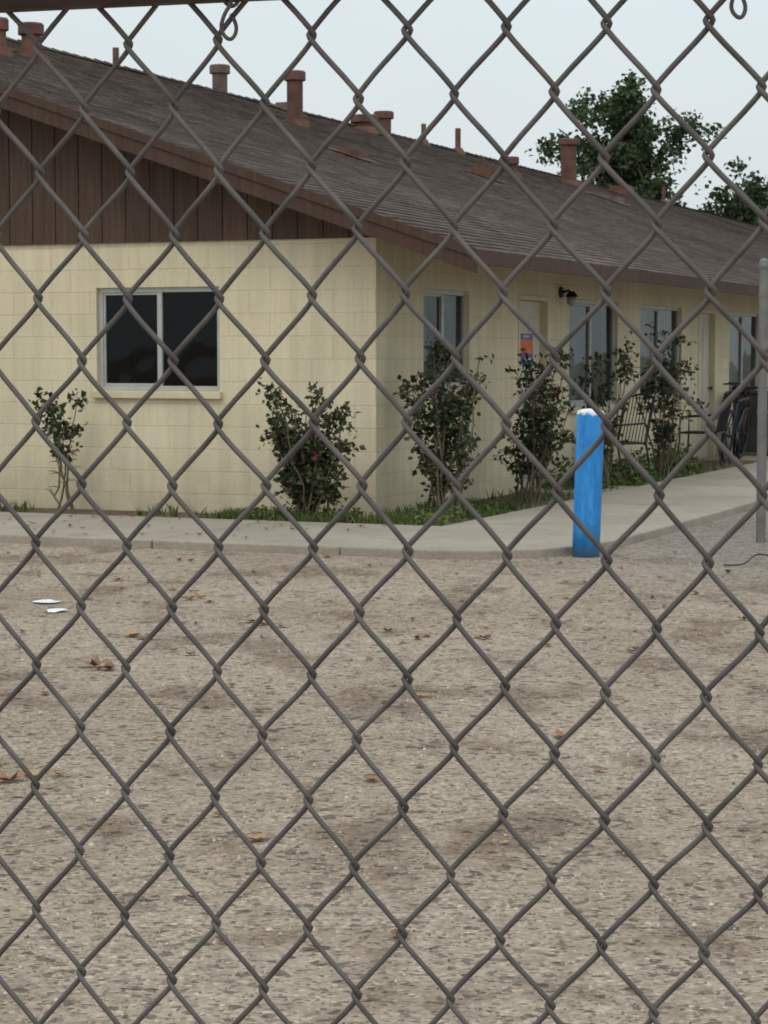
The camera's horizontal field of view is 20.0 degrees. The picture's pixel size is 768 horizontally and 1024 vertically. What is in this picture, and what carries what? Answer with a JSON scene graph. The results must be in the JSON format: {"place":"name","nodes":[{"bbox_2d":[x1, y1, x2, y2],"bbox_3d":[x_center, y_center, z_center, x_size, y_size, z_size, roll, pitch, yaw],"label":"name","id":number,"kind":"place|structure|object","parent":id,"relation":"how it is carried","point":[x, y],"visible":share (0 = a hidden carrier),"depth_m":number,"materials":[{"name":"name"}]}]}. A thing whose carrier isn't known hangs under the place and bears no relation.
{"place":"outdoors","nodes":[
{"label":"outdoors","id":0,"kind":"place"},
{"bbox_2d":[0,237,758,517],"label":"walls","id":1,"kind":"structure","parent":0,"point":[358,299],"depth_m":19.94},
{"bbox_2d":[92,391,222,398],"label":"sill","id":2,"kind":"structure","parent":1,"relation":"attached to","point":[163,394],"depth_m":19.78,"materials":[{"name":"beige concrete"}]},
{"bbox_2d":[99,286,219,390],"bbox_3d":[-2.033,-1.575,19.879,1.260,0.940,0.060,2,4,22],"label":"frame","id":3,"kind":"object","parent":1,"relation":"on","point":[104,384],"visible":0.8,"depth_m":19.88,"materials":[{"name":"metal"}]},
{"bbox_2d":[0,108,369,245],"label":"gable siding","id":4,"kind":"object","parent":1,"relation":"attached to","point":[84,178],"visible":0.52,"depth_m":19.87,"materials":[{"name":"brown wood"}]},
{"bbox_2d":[2,43,767,285],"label":"roof sheathing","id":5,"kind":"object","parent":1,"relation":"on","point":[433,180],"visible":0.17,"depth_m":28.30,"materials":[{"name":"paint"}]},
{"bbox_2d":[0,84,758,295],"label":"fascia boards","id":6,"kind":"object","parent":5,"relation":"attached to","point":[328,209],"visible":0.88,"depth_m":18.94,"materials":[{"name":"brown wood"}]},
{"bbox_2d":[0,37,767,286],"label":"roof shingles","id":7,"kind":"object","parent":5,"relation":"on","point":[140,84],"visible":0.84,"depth_m":27.00,"materials":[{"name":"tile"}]},
{"bbox_2d":[0,17,12,56],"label":"roof vent","id":8,"kind":"object","parent":7,"relation":"on","point":[4,27],"visible":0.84,"depth_m":25.56,"materials":[{"name":"metal"}]},
{"bbox_2d":[17,22,48,61],"bbox_3d":[-4.362,-5.777,26.961,0.468,0.520,0.480,2,4,22],"label":"roof vent","id":9,"kind":"object","parent":7,"relation":"on","point":[36,29],"visible":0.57,"depth_m":26.85,"materials":[{"name":"metal"}]},
{"bbox_2d":[112,47,122,68],"bbox_3d":[-4.050,-6.809,32.935,0.320,0.400,0.320,2,4,22],"label":"roof vent","id":10,"kind":"object","parent":7,"relation":"on","point":[115,50],"visible":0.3,"depth_m":32.89,"materials":[{"name":"metal"}]},
{"bbox_2d":[209,64,229,91],"bbox_3d":[-2.738,-7.112,36.384,0.507,0.680,0.520,2,4,22],"label":"roof vent","id":11,"kind":"object","parent":7,"relation":"on","point":[219,72],"visible":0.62,"depth_m":36.26,"materials":[{"name":"metal"}]},
{"bbox_2d":[270,102,308,116],"bbox_3d":[-1.643,-6.917,37.464,0.540,0.219,0.520,2,4,22],"label":"roof vent","id":12,"kind":"object","parent":7,"relation":"on","point":[282,105],"visible":0.43,"depth_m":37.33,"materials":[{"name":"metal"}]},
{"bbox_2d":[284,70,310,128],"bbox_3d":[-1.355,-6.259,33.167,0.488,0.880,0.500,2,4,22],"label":"roof vent","id":13,"kind":"object","parent":7,"relation":"on","point":[294,79],"visible":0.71,"depth_m":33.05,"materials":[{"name":"metal"}]},
{"bbox_2d":[327,147,377,162],"bbox_3d":[-0.400,-4.551,27.804,0.520,0.185,0.500,2,4,22],"label":"roof vent","id":14,"kind":"object","parent":7,"relation":"on","point":[360,154],"visible":0.93,"depth_m":27.66,"materials":[{"name":"metal"}]},
{"bbox_2d":[350,114,381,134],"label":"roof vent","id":15,"kind":"object","parent":7,"relation":"on","point":[360,121],"visible":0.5,"depth_m":40.35,"materials":[{"name":"metal"}]},
{"bbox_2d":[374,111,393,132],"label":"roof vent","id":16,"kind":"object","parent":7,"relation":"on","point":[386,118],"visible":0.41,"depth_m":42.88,"materials":[{"name":"metal"}]},
{"bbox_2d":[421,124,430,145],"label":"roof vent","id":17,"kind":"object","parent":7,"relation":"on","point":[425,140],"visible":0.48,"depth_m":44.15,"materials":[{"name":"metal"}]},
{"bbox_2d":[453,128,466,154],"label":"roof vent","id":18,"kind":"object","parent":7,"relation":"on","point":[458,148],"visible":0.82,"depth_m":45.99,"materials":[{"name":"metal"}]},
{"bbox_2d":[479,157,484,166],"bbox_3d":[1.646,-5.787,36.627,0.320,0.350,0.320,2,4,22],"label":"roof vent","id":19,"kind":"object","parent":7,"relation":"on","point":[481,161],"visible":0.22,"depth_m":36.58,"materials":[{"name":"paint"}]},
{"bbox_2d":[463,166,509,183],"bbox_3d":[1.694,-5.518,35.759,0.620,0.263,0.600,2,4,22],"label":"roof vent","id":20,"kind":"object","parent":7,"relation":"on","point":[488,171],"visible":0.86,"depth_m":35.57,"materials":[{"name":"paint"}]},
{"bbox_2d":[505,156,521,177],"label":"roof vent","id":21,"kind":"object","parent":7,"relation":"on","point":[513,162],"visible":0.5,"depth_m":41.55,"materials":[{"name":"paint"}]},
{"bbox_2d":[558,138,582,186],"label":"roof vent","id":22,"kind":"object","parent":7,"relation":"on","point":[568,160],"visible":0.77,"depth_m":49.56,"materials":[{"name":"paint"}]},
{"bbox_2d":[584,191,630,205],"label":"roof vent","id":23,"kind":"object","parent":7,"relation":"on","point":[615,199],"visible":0.96,"depth_m":45.85,"materials":[{"name":"metal"}]},
{"bbox_2d":[607,185,633,196],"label":"roof vent","id":24,"kind":"object","parent":7,"relation":"on","point":[619,189],"visible":0.71,"depth_m":54.81,"materials":[{"name":"paint"}]},
{"bbox_2d":[661,187,667,203],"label":"roof vent","id":25,"kind":"object","parent":7,"relation":"on","point":[663,199],"visible":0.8,"depth_m":61.73,"materials":[{"name":"paint"}]},
{"bbox_2d":[423,288,465,387],"bbox_3d":[0.531,-1.640,20.646,0.060,0.920,1.230,2,4,22],"label":"frame","id":26,"kind":"object","parent":1,"relation":"on","point":[440,294],"visible":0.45,"depth_m":20.89,"materials":[{"name":"metal"}]},
{"bbox_2d":[423,295,454,381],"bbox_3d":[0.448,-1.633,20.681,0.044,1.000,1.190,2,4,22],"label":"curtain","id":27,"kind":"object","parent":26,"relation":"hanging from","point":[449,319],"visible":0.08,"depth_m":21.04,"materials":[{"name":"grey fabric"}]},
{"bbox_2d":[422,387,470,395],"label":"sill","id":28,"kind":"structure","parent":1,"relation":"attached to","point":[426,389],"depth_m":20.71,"materials":[{"name":"beige concrete"}]},
{"bbox_2d":[517,294,548,489],"bbox_3d":[1.506,-1.242,23.069,0.172,2.080,1.010,2,4,22],"label":"entry door","id":29,"kind":"structure","parent":1,"relation":"attached to","point":[544,317],"depth_m":23.41,"materials":[{"name":"wood"}]},
{"bbox_2d":[520,301,539,488],"bbox_3d":[1.495,-1.225,23.075,0.048,2.005,0.900,2,4,22],"label":"door leaf","id":30,"kind":"object","parent":29,"relation":"attached to","point":[530,311],"visible":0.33,"depth_m":23.14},
{"bbox_2d":[520,334,532,363],"bbox_3d":[1.497,-1.715,22.952,0.008,0.320,0.450,2,4,22],"label":"door notice","id":31,"kind":"object","parent":30,"relation":"attached to","point":[526,341],"depth_m":22.97,"materials":[{"name":"paper"}]},
{"bbox_2d":[558,287,577,305],"bbox_3d":[2.016,-2.350,23.772,0.203,0.208,0.150,2,4,22],"label":"wall lamp","id":32,"kind":"object","parent":1,"relation":"attached to","point":[571,296],"visible":1,"depth_m":23.73,"materials":[{"name":"black metal"}]},
{"bbox_2d":[569,299,613,406],"bbox_3d":[2.349,-1.827,25.076,0.060,1.200,1.910,2,4,22],"label":"frame","id":33,"kind":"object","parent":1,"relation":"on","point":[587,303],"visible":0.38,"depth_m":25.08,"materials":[{"name":"metal"}]},
{"bbox_2d":[569,306,584,400],"bbox_3d":[2.107,-1.792,24.725,0.044,1.280,1.035,2,4,22],"label":"curtain","id":34,"kind":"object","parent":33,"relation":"hanging from","point":[576,344],"visible":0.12,"depth_m":24.93,"materials":[{"name":"grey fabric"}]},
{"bbox_2d":[568,404,620,413],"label":"sill","id":35,"kind":"structure","parent":1,"relation":"attached to","point":[606,408],"depth_m":25.15,"materials":[{"name":"beige"}]},
{"bbox_2d":[640,305,678,399],"bbox_3d":[3.470,-2.033,27.802,0.060,1.180,2.000,2,4,22],"label":"frame","id":36,"kind":"object","parent":1,"relation":"on","point":[655,309],"visible":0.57,"depth_m":27.81,"materials":[{"name":"metal"}]},
{"bbox_2d":[640,310,670,394],"bbox_3d":[3.387,-2.025,27.837,0.045,1.260,1.960,2,4,22],"label":"curtain","id":37,"kind":"object","parent":36,"relation":"hanging from","point":[664,320],"visible":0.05,"depth_m":28.18,"materials":[{"name":"grey fabric"}]},
{"bbox_2d":[639,398,684,404],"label":"sill","id":38,"kind":"structure","parent":1,"relation":"attached to","point":[681,401],"depth_m":27.54,"materials":[{"name":"beige"}]},
{"bbox_2d":[697,309,715,457],"bbox_3d":[4.368,-1.741,30.027,0.172,2.080,0.950,2,4,22],"label":"entry door","id":39,"kind":"structure","parent":1,"relation":"attached to","point":[712,364],"depth_m":30.37,"materials":[{"name":"wood"}]},
{"bbox_2d":[699,314,709,457],"bbox_3d":[4.356,-1.724,30.033,0.048,2.005,0.840,2,4,22],"label":"door leaf","id":40,"kind":"object","parent":39,"relation":"attached to","point":[704,361],"visible":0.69,"depth_m":30.13,"materials":[{"name":"paint"}]},
{"bbox_2d":[730,312,757,389],"bbox_3d":[5.253,-2.334,32.140,0.060,1.200,2.000,2,4,22],"label":"frame","id":41,"kind":"object","parent":1,"relation":"on","point":[740,337],"visible":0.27,"depth_m":32.15,"materials":[{"name":"metal"}]},
{"bbox_2d":[729,317,736,389],"bbox_3d":[5.003,-2.297,31.769,0.044,1.280,1.080,2,4,22],"label":"curtain","id":42,"kind":"object","parent":41,"relation":"hanging from","point":[733,355],"visible":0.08,"depth_m":32.07,"materials":[{"name":"grey fabric"}]},
{"bbox_2d":[0,510,767,1023],"bbox_3d":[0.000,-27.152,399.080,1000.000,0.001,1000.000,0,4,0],"label":"ground","id":43,"kind":"structure","parent":0,"point":[656,838],"depth_m":7.38,"materials":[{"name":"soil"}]},
{"bbox_2d":[32,599,60,602],"bbox_3d":[-1.987,0.526,12.812,0.152,0.009,0.160,-4,6,-45],"label":"paper scrap","id":44,"kind":"object","parent":43,"relation":"on","point":[46,601],"visible":1,"depth_m":12.80,"materials":[{"name":"white paper"}]},
{"bbox_2d":[47,608,67,612],"bbox_3d":[-1.865,0.556,12.374,0.130,0.011,0.142,3,5,36],"label":"paper scrap","id":45,"kind":"object","parent":43,"relation":"on","point":[53,610],"visible":1,"depth_m":12.35,"materials":[{"name":"white paper"}]},
{"bbox_2d":[0,452,756,525],"bbox_3d":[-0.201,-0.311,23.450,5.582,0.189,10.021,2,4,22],"label":"grass","id":46,"kind":"structure","parent":43,"relation":"on","point":[417,515],"depth_m":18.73,"materials":[{"name":"green plant"}]},
{"bbox_2d":[27,386,88,512],"bbox_3d":[-2.894,-0.564,19.761,0.522,1.152,0.506,-4,6,-45],"label":"rose bush","id":47,"kind":"object","parent":46,"relation":"on","point":[53,423],"visible":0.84,"depth_m":19.73,"materials":[{"name":"green plant"}]},
{"bbox_2d":[256,377,365,515],"bbox_3d":[-0.621,-0.522,18.494,0.952,1.252,0.700,0,4,0],"label":"rose bush","id":48,"kind":"object","parent":46,"relation":"on","point":[305,474],"visible":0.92,"depth_m":18.40,"materials":[{"name":"green plant"}]},
{"bbox_2d":[393,334,493,518],"bbox_3d":[0.512,-0.755,19.142,0.879,1.620,0.847,0,4,0],"label":"rose bush","id":49,"kind":"object","parent":46,"relation":"on","point":[440,416],"visible":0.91,"depth_m":19.05,"materials":[{"name":"green plant"}]},
{"bbox_2d":[493,347,578,503],"bbox_3d":[1.476,-0.837,21.071,0.854,1.511,0.760,0,4,0],"label":"rose bush","id":50,"kind":"object","parent":46,"relation":"on","point":[544,438],"visible":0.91,"depth_m":21.05,"materials":[{"name":"green plant"}]},
{"bbox_2d":[574,347,638,486],"bbox_3d":[2.344,-0.993,23.133,0.669,1.524,0.728,0,4,0],"label":"rose bush","id":51,"kind":"object","parent":46,"relation":"on","point":[625,370],"visible":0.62,"depth_m":23.09,"materials":[{"name":"green plant"}]},
{"bbox_2d":[536,442,704,489],"bbox_3d":[2.887,-0.517,24.777,0.973,0.446,4.864,2,5,25],"label":"shrub","id":52,"kind":"object","parent":46,"relation":"on","point":[632,472],"visible":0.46,"depth_m":24.29,"materials":[{"name":"green plant"}]},
{"bbox_2d":[604,393,654,477],"bbox_3d":[2.624,-0.840,24.373,0.634,0.974,0.564,-2,5,-30],"label":"patio chair","id":53,"kind":"object","parent":46,"relation":"on","point":[647,425],"visible":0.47,"depth_m":24.36,"materials":[{"name":"black metal"}]},
{"bbox_2d":[618,322,709,477],"bbox_3d":[3.211,-1.288,25.212,0.981,1.812,0.755,2,4,23],"label":"rose bush","id":54,"kind":"object","parent":46,"relation":"on","point":[667,431],"visible":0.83,"depth_m":25.12,"materials":[{"name":"green plant"}]},
{"bbox_2d":[678,389,732,466],"bbox_3d":[4.086,-1.072,27.619,0.634,0.974,0.564,1,4,20],"label":"patio chair","id":55,"kind":"object","parent":46,"relation":"on","point":[722,421],"visible":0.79,"depth_m":27.48,"materials":[{"name":"black metal"}]},
{"bbox_2d":[730,390,767,452],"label":"trash bin","id":56,"kind":"object","parent":46,"relation":"on","point":[752,435],"visible":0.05,"depth_m":30.56,"materials":[{"name":"grey plastic"}]},
{"bbox_2d":[0,509,765,946],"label":"fallen leaves","id":57,"kind":"object","parent":43,"relation":"on","point":[112,665],"visible":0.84,"depth_m":10.97,"materials":[{"name":"brown plant"}]},
{"bbox_2d":[0,0,767,1023],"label":"chain link fence","id":58,"kind":"object","parent":43,"relation":"on","point":[66,6],"visible":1,"depth_m":1.40,"materials":[{"name":"metal"}]},
{"bbox_2d":[107,292,747,399],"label":"interior rooms","id":59,"kind":"object","parent":43,"relation":"on","point":[132,350],"visible":0.03,"depth_m":23.11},
{"bbox_2d":[572,408,603,557],"bbox_3d":[1.475,-0.209,15.745,0.201,1.076,0.201,2,4,0],"label":"bollard","id":60,"kind":"object","parent":43,"relation":"on","point":[588,491],"visible":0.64,"depth_m":15.66,"materials":[{"name":"blue paint"}]},
{"bbox_2d":[524,69,726,206],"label":"tree","id":61,"kind":"object","parent":43,"relation":"on","point":[634,163],"visible":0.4,"depth_m":96.03,"materials":[{"name":"green plant"}]},
{"bbox_2d":[694,155,767,224],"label":"tree","id":62,"kind":"object","parent":43,"relation":"on","point":[736,206],"visible":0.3,"depth_m":98.96,"materials":[{"name":"green plant"}]},
{"bbox_2d":[724,553,767,565],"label":"cable","id":63,"kind":"object","parent":43,"relation":"on","point":[747,561],"visible":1,"depth_m":15.03,"materials":[{"name":"black rubber"}]},
{"bbox_2d":[756,258,767,542],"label":"fence post","id":64,"kind":"object","parent":43,"relation":"on","point":[762,412],"visible":0.82,"depth_m":16.85,"materials":[{"name":"grey metal"}]},
{"bbox_2d":[0,455,767,559],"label":"sidewalk","id":65,"kind":"structure","parent":0,"point":[693,500],"depth_m":17.45,"materials":[{"name":"concrete"}]},
{"bbox_2d":[721,383,757,461],"bbox_3d":[4.664,-1.191,28.889,0.565,1.024,1.659,3,5,37],"label":"bicycle","id":66,"kind":"object","parent":65,"relation":"on","point":[735,434],"visible":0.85,"depth_m":28.91,"materials":[{"name":"metal"}]},
{"bbox_2d":[728,382,757,456],"bbox_3d":[4.906,-1.262,29.872,0.565,1.024,1.659,3,5,32],"label":"bicycle","id":67,"kind":"object","parent":65,"relation":"on","point":[743,421],"visible":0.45,"depth_m":29.81,"materials":[{"name":"metal"}]},
{"bbox_2d":[0,0,767,215],"label":"sky","id":68,"kind":"structure","parent":0,"point":[505,92],"materials":[{"name":"white"}]}
]}

